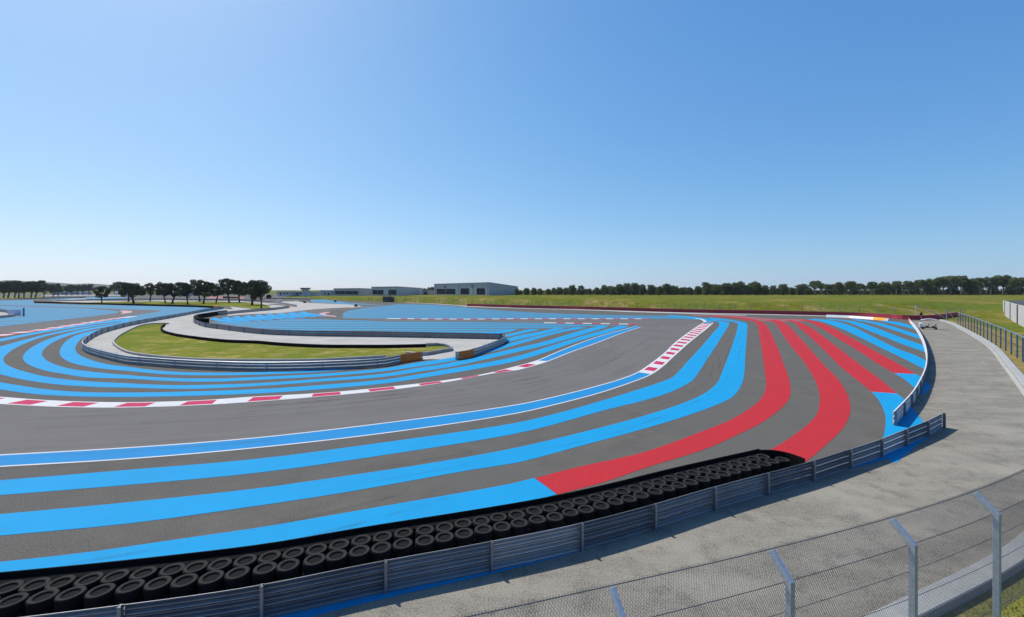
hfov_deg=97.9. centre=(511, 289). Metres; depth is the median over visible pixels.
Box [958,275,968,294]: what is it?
tree
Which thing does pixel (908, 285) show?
tree
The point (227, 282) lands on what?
pine tree
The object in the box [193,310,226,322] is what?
belt barrier
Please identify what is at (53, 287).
pine tree
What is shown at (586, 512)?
tyre stack
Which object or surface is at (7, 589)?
tyre stack
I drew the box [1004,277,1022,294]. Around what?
tree
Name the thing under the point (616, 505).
tyre stack
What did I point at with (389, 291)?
door
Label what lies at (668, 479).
tyre stack
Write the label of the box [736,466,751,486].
tyre stack
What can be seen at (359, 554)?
tyre stack
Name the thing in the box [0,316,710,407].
kerb
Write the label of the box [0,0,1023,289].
sky
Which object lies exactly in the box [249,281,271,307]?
pine tree
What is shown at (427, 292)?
annexe
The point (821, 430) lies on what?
red stripe paint
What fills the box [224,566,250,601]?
tyre stack
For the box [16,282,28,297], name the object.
pine tree
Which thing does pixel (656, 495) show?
tyre stack
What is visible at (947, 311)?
fence gate frame
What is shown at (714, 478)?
tyre stack
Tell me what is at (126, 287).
pine tree
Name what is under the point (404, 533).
tyre stack
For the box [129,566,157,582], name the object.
tyre stack
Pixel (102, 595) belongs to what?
tyre stack
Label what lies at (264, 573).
tyre stack
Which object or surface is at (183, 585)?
tyre stack
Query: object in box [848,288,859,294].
tree
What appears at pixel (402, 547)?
tyre stack
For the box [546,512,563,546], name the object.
tyre stack
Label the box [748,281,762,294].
tree
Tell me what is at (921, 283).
tree
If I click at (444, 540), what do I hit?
tyre stack
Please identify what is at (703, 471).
tyre stack
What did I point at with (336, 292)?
door
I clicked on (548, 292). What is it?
tree
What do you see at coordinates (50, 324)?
racing track
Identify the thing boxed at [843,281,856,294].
tree
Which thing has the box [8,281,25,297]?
pine tree
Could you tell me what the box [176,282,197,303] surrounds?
pine tree
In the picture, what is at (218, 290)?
pine tree
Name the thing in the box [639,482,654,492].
tyre stack
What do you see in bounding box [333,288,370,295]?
hangar
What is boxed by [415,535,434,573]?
tyre stack
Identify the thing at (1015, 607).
grass
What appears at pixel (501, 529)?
tyre stack
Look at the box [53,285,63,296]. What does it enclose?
pine tree
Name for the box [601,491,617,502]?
tyre stack
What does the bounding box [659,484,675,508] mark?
tyre stack
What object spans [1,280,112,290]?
hills
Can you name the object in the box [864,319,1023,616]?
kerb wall
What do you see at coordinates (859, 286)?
tree
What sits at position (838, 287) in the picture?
tree
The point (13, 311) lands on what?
marker board
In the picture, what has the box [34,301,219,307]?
belt barrier
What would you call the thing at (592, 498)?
tyre stack
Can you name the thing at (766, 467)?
tyre stack
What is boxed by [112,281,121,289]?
pine tree
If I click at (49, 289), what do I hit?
pine tree
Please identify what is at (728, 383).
blue stripe paint
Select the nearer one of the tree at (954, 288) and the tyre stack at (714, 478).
the tyre stack at (714, 478)
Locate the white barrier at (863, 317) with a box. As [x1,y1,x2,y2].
[826,315,889,320]
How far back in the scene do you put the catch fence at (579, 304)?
179.74 m
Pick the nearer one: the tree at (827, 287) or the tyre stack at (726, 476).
the tyre stack at (726, 476)
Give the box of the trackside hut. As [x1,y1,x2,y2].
[382,295,394,301]
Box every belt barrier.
[0,449,804,584]
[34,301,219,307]
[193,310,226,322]
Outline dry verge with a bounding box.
[950,321,1023,373]
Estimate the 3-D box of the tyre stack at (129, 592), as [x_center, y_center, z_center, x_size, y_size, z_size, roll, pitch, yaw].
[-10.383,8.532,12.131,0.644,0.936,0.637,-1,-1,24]
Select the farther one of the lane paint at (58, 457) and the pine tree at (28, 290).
the pine tree at (28, 290)
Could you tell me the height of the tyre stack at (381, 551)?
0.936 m
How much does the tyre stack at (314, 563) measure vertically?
0.936 m
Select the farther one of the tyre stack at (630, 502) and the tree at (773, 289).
the tree at (773, 289)
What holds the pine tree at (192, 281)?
on the infield path
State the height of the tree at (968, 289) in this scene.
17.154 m
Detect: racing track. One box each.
[0,305,701,375]
[0,323,701,453]
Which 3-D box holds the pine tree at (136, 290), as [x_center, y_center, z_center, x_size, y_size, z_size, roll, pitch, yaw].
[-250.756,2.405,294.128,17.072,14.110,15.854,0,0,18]
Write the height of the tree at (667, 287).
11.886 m
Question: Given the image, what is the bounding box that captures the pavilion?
[51,292,91,294]
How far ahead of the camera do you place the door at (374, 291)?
474.93 m
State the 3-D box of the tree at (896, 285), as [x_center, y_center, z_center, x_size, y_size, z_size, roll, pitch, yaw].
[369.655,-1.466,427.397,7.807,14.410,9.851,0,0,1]
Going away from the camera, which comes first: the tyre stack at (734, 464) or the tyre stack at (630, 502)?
the tyre stack at (630, 502)
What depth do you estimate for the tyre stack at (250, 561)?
13.27 m
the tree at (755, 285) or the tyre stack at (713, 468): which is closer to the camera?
the tyre stack at (713, 468)
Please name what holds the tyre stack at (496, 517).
on the runoff asphalt
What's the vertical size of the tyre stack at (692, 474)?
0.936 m
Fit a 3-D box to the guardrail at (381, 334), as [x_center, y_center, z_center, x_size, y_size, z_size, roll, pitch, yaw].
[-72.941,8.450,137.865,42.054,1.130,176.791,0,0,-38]
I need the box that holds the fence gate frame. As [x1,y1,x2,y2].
[946,308,960,320]
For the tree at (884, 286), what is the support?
on the grass bank
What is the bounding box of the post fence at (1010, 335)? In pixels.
[958,312,1023,361]
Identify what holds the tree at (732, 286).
on the grass bank
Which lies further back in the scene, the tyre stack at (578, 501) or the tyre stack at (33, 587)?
the tyre stack at (578, 501)
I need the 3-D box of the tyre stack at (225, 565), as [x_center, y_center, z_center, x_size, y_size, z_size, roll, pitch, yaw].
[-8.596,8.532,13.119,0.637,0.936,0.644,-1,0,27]
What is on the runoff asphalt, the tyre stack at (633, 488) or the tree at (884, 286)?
the tyre stack at (633, 488)
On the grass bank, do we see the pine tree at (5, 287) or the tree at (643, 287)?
the tree at (643, 287)
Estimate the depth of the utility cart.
101.30 m
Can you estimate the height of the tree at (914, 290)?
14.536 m
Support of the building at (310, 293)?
on the grass bank
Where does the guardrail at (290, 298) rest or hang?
on the runoff asphalt
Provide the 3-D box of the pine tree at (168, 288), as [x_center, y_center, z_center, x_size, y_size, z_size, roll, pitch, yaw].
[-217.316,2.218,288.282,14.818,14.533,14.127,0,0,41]
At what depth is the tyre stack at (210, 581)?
12.40 m
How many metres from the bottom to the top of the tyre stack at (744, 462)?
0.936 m
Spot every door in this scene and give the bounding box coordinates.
[335,291,357,293]
[373,290,382,293]
[388,290,395,294]
[437,289,454,293]
[460,288,468,293]
[477,288,484,294]
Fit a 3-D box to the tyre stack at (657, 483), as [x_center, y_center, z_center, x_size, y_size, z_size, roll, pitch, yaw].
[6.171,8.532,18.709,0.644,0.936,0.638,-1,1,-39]
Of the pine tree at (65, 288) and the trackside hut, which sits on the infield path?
the pine tree at (65, 288)
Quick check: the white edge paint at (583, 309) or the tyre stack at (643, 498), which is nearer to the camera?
the tyre stack at (643, 498)
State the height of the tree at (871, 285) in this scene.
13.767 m
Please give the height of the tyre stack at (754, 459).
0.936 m
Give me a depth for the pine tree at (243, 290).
257.12 m
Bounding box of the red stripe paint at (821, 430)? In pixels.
[536,316,914,493]
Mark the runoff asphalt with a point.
(798, 413)
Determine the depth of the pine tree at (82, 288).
741.47 m
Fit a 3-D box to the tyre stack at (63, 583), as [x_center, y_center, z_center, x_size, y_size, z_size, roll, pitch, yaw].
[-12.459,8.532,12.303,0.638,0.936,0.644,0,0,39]
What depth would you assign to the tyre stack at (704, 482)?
18.77 m
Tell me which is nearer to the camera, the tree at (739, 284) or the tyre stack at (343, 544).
the tyre stack at (343, 544)
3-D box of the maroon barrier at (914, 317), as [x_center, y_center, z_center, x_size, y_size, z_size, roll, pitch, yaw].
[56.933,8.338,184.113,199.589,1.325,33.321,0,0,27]
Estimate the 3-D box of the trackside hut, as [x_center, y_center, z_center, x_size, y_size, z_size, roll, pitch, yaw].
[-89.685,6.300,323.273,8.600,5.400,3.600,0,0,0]
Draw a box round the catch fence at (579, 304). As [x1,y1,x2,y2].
[368,297,945,317]
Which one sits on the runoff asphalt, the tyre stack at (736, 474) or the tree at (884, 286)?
the tyre stack at (736, 474)
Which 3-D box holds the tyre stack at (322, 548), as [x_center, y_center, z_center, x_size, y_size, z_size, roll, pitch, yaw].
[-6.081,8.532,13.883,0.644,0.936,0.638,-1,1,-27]
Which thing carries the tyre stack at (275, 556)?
on the runoff asphalt
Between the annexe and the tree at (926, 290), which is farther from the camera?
the annexe
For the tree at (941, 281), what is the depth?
425.72 m
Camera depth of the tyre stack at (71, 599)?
11.72 m
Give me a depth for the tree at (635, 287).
423.66 m
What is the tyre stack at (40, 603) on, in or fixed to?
on the runoff asphalt
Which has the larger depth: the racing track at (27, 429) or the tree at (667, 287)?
the tree at (667, 287)
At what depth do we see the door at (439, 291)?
453.24 m
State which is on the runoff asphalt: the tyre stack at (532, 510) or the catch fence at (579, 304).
the tyre stack at (532, 510)
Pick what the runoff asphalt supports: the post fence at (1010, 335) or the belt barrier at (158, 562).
the belt barrier at (158, 562)
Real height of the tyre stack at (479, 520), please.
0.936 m
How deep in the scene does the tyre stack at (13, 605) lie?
11.52 m
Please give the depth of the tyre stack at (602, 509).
16.46 m
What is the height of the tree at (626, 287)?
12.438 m
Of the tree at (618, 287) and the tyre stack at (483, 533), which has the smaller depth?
the tyre stack at (483, 533)
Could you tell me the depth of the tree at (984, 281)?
426.17 m
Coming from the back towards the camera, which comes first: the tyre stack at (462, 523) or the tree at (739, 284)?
the tree at (739, 284)
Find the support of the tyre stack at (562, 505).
on the runoff asphalt
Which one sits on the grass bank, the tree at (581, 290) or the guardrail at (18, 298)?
the tree at (581, 290)
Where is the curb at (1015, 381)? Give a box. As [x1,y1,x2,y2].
[939,320,1023,395]
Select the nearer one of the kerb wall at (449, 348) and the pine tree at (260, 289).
the kerb wall at (449, 348)
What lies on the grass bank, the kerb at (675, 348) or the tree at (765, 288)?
the tree at (765, 288)
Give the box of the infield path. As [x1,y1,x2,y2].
[0,295,823,370]
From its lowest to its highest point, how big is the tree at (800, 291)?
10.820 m
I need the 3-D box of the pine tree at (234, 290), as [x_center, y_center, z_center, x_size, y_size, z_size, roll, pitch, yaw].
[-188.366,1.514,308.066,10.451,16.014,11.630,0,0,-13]
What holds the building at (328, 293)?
on the grass bank
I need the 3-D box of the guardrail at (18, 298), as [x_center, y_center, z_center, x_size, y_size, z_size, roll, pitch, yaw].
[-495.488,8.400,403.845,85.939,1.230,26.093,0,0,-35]
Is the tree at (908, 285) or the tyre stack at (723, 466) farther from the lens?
the tree at (908, 285)
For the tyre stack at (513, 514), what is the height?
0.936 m
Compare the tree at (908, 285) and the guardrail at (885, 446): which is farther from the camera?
the tree at (908, 285)
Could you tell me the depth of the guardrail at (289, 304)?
375.22 m
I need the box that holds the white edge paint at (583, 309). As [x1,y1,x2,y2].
[426,303,745,315]
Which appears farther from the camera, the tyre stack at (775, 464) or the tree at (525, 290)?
the tree at (525, 290)
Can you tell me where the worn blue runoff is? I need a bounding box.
[0,297,707,333]
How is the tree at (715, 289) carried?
on the grass bank
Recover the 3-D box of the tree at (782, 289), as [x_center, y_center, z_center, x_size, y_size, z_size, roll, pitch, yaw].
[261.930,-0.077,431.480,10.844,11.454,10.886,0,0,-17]
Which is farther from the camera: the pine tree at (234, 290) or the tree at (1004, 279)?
the tree at (1004, 279)
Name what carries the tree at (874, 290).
on the grass bank
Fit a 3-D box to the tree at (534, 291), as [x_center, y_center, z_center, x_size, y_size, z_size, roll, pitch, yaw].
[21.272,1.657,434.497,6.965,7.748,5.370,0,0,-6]
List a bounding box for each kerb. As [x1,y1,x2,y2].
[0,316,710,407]
[121,311,335,316]
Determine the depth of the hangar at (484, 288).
429.18 m
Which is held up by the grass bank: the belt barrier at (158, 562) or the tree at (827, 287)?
the tree at (827, 287)
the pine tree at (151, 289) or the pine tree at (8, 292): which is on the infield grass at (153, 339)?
the pine tree at (8, 292)
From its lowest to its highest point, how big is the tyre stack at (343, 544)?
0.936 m
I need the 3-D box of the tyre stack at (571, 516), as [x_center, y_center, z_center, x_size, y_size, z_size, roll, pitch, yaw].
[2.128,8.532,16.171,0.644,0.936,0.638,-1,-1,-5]
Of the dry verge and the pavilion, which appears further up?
the pavilion
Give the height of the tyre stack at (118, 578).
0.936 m
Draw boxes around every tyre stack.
[0,580,24,598]
[0,592,29,616]
[18,577,51,596]
[25,588,59,616]
[44,575,76,592]
[54,586,87,612]
[73,572,104,590]
[84,583,115,608]
[100,569,129,588]
[115,579,145,616]
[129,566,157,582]
[143,576,172,613]
[158,563,185,579]
[169,573,198,610]
[182,560,208,577]
[197,570,224,616]
[207,558,232,573]
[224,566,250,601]
[233,554,257,585]
[252,562,276,597]
[258,550,281,564]
[276,558,299,602]
[282,547,304,576]
[302,553,325,587]
[305,543,327,557]
[325,549,347,582]
[328,539,349,566]
[349,545,370,577]
[351,535,371,558]
[371,542,391,581]
[372,531,392,558]
[392,538,413,577]
[394,528,413,554]
[415,525,434,537]
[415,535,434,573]
[435,522,453,535]
[435,531,454,569]
[454,519,471,544]
[454,528,473,565]
[472,516,490,531]
[474,524,492,553]
[490,513,507,527]
[493,521,510,557]
[508,510,525,523]
[510,518,528,553]
[526,506,542,520]
[528,515,546,542]
[541,504,558,517]
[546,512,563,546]
[558,501,574,513]
[562,508,579,535]
[572,497,588,509]
[577,505,594,530]
[588,494,603,506]
[593,501,609,527]
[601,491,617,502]
[607,498,623,523]
[615,488,630,498]
[620,495,637,520]
[627,485,643,495]
[633,491,649,516]
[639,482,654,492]
[647,488,663,512]
[651,479,666,488]
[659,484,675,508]
[662,475,677,484]
[671,482,686,505]
[674,473,689,481]
[682,479,698,501]
[686,470,700,479]
[694,476,710,498]
[696,467,711,476]
[705,473,720,494]
[706,465,721,473]
[716,471,731,491]
[718,463,733,470]
[726,468,741,488]
[728,461,742,468]
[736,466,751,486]
[737,458,751,465]
[746,456,760,463]
[746,463,761,483]
[755,454,770,460]
[756,461,771,480]
[764,459,779,478]
[775,457,789,475]
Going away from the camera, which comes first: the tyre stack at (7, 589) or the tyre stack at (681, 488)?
the tyre stack at (7, 589)
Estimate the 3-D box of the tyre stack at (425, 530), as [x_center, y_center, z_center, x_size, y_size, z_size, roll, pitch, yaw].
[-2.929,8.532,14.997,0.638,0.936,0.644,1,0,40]
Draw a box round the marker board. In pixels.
[7,308,24,315]
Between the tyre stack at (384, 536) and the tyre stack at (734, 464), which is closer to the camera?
the tyre stack at (384, 536)
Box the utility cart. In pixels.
[919,319,938,329]
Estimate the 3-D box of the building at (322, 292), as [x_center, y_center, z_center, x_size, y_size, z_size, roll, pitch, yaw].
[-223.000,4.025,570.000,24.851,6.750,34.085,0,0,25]
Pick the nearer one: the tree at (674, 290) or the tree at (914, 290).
the tree at (674, 290)
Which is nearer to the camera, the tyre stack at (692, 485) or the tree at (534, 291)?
the tyre stack at (692, 485)
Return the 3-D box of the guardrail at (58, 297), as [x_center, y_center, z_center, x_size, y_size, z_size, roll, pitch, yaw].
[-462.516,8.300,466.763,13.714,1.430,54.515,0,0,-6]
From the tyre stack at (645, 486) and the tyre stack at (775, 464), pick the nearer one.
the tyre stack at (645, 486)
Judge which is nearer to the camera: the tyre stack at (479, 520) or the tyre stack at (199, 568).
the tyre stack at (199, 568)
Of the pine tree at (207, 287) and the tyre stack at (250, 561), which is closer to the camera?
the tyre stack at (250, 561)
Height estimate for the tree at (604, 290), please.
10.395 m
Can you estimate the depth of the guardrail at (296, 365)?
51.38 m
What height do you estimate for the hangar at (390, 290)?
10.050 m
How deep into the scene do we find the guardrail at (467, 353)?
62.80 m
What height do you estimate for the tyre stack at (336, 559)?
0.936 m
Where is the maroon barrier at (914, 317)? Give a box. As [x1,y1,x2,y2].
[467,304,957,319]
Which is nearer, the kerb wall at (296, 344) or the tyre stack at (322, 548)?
the tyre stack at (322, 548)
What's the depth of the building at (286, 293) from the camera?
561.84 m
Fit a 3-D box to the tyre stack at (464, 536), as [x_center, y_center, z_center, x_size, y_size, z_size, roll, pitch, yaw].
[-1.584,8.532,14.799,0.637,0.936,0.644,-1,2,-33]
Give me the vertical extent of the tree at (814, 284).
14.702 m
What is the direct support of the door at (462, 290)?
in the hangar at (484, 288)
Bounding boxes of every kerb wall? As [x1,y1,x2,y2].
[112,323,385,360]
[160,324,425,347]
[406,343,452,355]
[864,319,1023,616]
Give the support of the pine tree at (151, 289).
on the infield path
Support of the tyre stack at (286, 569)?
on the runoff asphalt
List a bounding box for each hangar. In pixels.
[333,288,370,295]
[371,286,422,295]
[434,282,517,294]
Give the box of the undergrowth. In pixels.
[518,288,1023,294]
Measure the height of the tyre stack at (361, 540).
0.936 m
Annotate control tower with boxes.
[300,288,310,295]
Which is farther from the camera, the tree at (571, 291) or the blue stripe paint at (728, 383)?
the tree at (571, 291)
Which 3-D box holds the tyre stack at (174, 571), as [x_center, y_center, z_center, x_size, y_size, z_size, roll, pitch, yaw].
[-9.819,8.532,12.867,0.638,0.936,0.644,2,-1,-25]
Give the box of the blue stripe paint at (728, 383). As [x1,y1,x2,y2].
[0,311,930,616]
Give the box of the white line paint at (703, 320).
[0,318,712,466]
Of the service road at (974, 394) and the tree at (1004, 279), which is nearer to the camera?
the service road at (974, 394)
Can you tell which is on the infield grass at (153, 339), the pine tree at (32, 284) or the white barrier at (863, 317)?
the pine tree at (32, 284)
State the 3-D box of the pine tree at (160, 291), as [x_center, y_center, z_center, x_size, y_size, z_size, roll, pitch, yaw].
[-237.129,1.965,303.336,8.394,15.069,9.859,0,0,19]
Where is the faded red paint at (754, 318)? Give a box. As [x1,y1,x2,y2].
[207,296,804,321]
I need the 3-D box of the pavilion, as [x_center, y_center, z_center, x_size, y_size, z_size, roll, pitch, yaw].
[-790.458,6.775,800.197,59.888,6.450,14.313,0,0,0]
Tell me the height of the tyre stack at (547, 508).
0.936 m
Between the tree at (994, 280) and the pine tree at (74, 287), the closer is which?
the tree at (994, 280)
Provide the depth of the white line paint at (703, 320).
28.23 m
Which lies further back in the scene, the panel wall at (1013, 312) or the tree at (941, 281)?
the tree at (941, 281)
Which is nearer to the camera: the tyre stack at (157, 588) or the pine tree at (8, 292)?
the tyre stack at (157, 588)
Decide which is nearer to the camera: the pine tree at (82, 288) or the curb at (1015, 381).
the curb at (1015, 381)
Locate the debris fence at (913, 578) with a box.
[457,469,1023,616]
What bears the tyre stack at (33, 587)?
on the runoff asphalt
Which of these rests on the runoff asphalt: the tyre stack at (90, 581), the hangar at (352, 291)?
the tyre stack at (90, 581)
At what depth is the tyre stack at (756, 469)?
20.15 m
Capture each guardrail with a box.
[0,298,36,298]
[0,314,19,317]
[26,413,945,616]
[39,297,85,298]
[56,298,296,306]
[82,307,422,370]
[193,306,497,338]
[266,297,310,299]
[456,333,505,359]
[892,318,928,425]
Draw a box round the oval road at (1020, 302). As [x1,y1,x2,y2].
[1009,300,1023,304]
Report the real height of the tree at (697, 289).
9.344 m
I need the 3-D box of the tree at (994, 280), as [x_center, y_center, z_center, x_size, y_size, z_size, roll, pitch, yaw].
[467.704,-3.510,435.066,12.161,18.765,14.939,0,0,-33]
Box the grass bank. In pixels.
[285,290,1023,316]
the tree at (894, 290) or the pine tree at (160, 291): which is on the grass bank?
the tree at (894, 290)
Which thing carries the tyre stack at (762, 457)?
on the runoff asphalt
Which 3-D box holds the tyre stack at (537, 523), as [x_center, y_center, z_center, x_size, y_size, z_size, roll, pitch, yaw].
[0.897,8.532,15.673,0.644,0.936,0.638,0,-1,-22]
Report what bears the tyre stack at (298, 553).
on the runoff asphalt
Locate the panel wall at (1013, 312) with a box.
[1003,301,1023,326]
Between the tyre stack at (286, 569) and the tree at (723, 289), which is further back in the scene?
the tree at (723, 289)
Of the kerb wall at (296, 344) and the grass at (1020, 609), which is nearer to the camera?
the grass at (1020, 609)
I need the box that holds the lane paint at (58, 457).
[0,326,649,465]
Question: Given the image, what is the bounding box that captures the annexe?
[422,290,433,294]
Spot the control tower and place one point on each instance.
(305, 291)
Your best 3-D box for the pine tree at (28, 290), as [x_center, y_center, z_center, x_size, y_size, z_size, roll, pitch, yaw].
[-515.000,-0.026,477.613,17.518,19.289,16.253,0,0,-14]
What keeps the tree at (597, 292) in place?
on the grass bank
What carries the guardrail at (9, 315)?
on the infield path
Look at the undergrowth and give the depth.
457.67 m
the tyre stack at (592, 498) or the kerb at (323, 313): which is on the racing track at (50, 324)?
the kerb at (323, 313)
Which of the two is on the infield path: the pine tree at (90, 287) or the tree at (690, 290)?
the pine tree at (90, 287)
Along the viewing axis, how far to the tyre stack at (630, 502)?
17.02 m
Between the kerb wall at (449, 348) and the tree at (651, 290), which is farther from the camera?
the tree at (651, 290)
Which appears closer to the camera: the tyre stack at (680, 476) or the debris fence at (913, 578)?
the debris fence at (913, 578)
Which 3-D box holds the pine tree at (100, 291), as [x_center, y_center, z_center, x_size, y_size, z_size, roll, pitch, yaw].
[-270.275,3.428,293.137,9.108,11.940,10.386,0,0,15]
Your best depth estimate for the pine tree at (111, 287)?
777.66 m
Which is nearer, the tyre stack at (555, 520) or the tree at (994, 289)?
the tyre stack at (555, 520)
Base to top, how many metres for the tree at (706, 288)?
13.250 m
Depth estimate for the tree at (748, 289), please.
424.77 m
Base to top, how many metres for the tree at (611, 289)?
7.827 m
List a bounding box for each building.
[277,291,296,295]
[297,292,319,295]
[320,290,333,295]
[326,291,332,295]
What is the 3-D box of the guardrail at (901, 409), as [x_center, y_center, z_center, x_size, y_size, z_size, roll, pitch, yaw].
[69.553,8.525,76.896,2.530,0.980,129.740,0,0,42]
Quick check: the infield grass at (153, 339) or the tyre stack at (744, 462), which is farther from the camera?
the infield grass at (153, 339)
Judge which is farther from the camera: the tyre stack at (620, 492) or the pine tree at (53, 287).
the pine tree at (53, 287)
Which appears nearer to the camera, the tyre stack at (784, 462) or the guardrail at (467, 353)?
the tyre stack at (784, 462)
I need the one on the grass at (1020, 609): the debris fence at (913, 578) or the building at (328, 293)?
the debris fence at (913, 578)
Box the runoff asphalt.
[0,293,970,616]
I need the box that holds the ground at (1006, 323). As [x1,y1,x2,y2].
[6,290,1023,340]
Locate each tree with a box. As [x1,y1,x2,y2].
[0,280,20,297]
[0,281,14,297]
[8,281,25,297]
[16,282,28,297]
[25,282,41,297]
[28,280,47,297]
[41,285,53,296]
[47,283,59,296]
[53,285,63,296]
[60,286,72,295]
[66,284,77,294]
[77,285,87,294]
[83,284,94,294]
[93,286,110,302]
[109,284,120,294]
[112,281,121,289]
[116,283,146,302]
[118,282,139,300]
[141,283,158,300]
[155,281,173,302]
[162,282,184,303]
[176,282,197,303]
[190,279,204,300]
[194,281,214,303]
[211,282,225,302]
[217,278,236,301]
[230,280,246,302]
[238,280,262,304]
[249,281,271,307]
[523,288,529,294]
[531,288,536,294]
[545,289,551,294]
[568,285,576,294]
[577,285,584,294]
[594,287,599,294]
[600,285,608,294]
[609,287,614,294]
[615,284,624,294]
[620,283,630,294]
[628,283,640,294]
[638,284,646,294]
[647,285,655,294]
[655,286,663,294]
[661,283,671,294]
[671,286,678,294]
[679,287,686,294]
[686,287,692,294]
[693,286,702,294]
[701,282,711,294]
[711,285,721,294]
[720,283,731,294]
[726,282,738,294]
[733,281,745,294]
[745,285,752,294]
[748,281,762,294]
[762,285,770,294]
[769,285,776,294]
[776,284,788,294]
[788,287,794,294]
[794,284,804,294]
[808,280,822,294]
[824,284,832,294]
[831,282,844,294]
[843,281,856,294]
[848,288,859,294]
[856,283,864,289]
[866,281,877,294]
[870,285,880,294]
[877,281,891,294]
[890,287,902,294]
[891,281,903,294]
[902,281,914,294]
[909,282,920,294]
[914,279,927,294]
[922,278,940,294]
[933,277,949,294]
[942,275,962,294]
[946,284,959,294]
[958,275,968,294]
[962,278,980,294]
[975,277,991,294]
[985,276,1001,294]
[985,285,999,294]
[994,275,1012,294]
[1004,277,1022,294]
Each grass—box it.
[0,296,446,358]
[939,570,1023,616]
[955,580,1023,616]
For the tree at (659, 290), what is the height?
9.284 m
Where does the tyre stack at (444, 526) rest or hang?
on the runoff asphalt
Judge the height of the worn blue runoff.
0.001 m
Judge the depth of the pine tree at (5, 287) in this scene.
440.19 m
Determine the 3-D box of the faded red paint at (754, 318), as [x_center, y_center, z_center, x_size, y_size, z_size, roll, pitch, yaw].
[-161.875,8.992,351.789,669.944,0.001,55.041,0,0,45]
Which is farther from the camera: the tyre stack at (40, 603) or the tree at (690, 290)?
the tree at (690, 290)
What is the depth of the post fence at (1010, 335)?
72.38 m
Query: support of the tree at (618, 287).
on the grass bank
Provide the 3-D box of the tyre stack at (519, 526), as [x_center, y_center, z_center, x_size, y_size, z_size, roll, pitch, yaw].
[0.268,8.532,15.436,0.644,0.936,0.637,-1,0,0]
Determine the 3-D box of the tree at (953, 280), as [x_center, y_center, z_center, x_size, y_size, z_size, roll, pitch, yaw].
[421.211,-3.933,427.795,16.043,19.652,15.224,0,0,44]
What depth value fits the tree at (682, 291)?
426.52 m
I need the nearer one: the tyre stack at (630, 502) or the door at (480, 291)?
the tyre stack at (630, 502)
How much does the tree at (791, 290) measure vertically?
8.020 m
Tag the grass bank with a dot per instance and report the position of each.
(982, 305)
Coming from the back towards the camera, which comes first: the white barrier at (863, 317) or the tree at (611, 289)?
the tree at (611, 289)
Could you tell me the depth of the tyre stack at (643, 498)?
17.30 m
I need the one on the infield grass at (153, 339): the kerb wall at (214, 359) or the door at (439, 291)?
the kerb wall at (214, 359)
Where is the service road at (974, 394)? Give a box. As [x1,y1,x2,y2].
[271,320,1023,616]

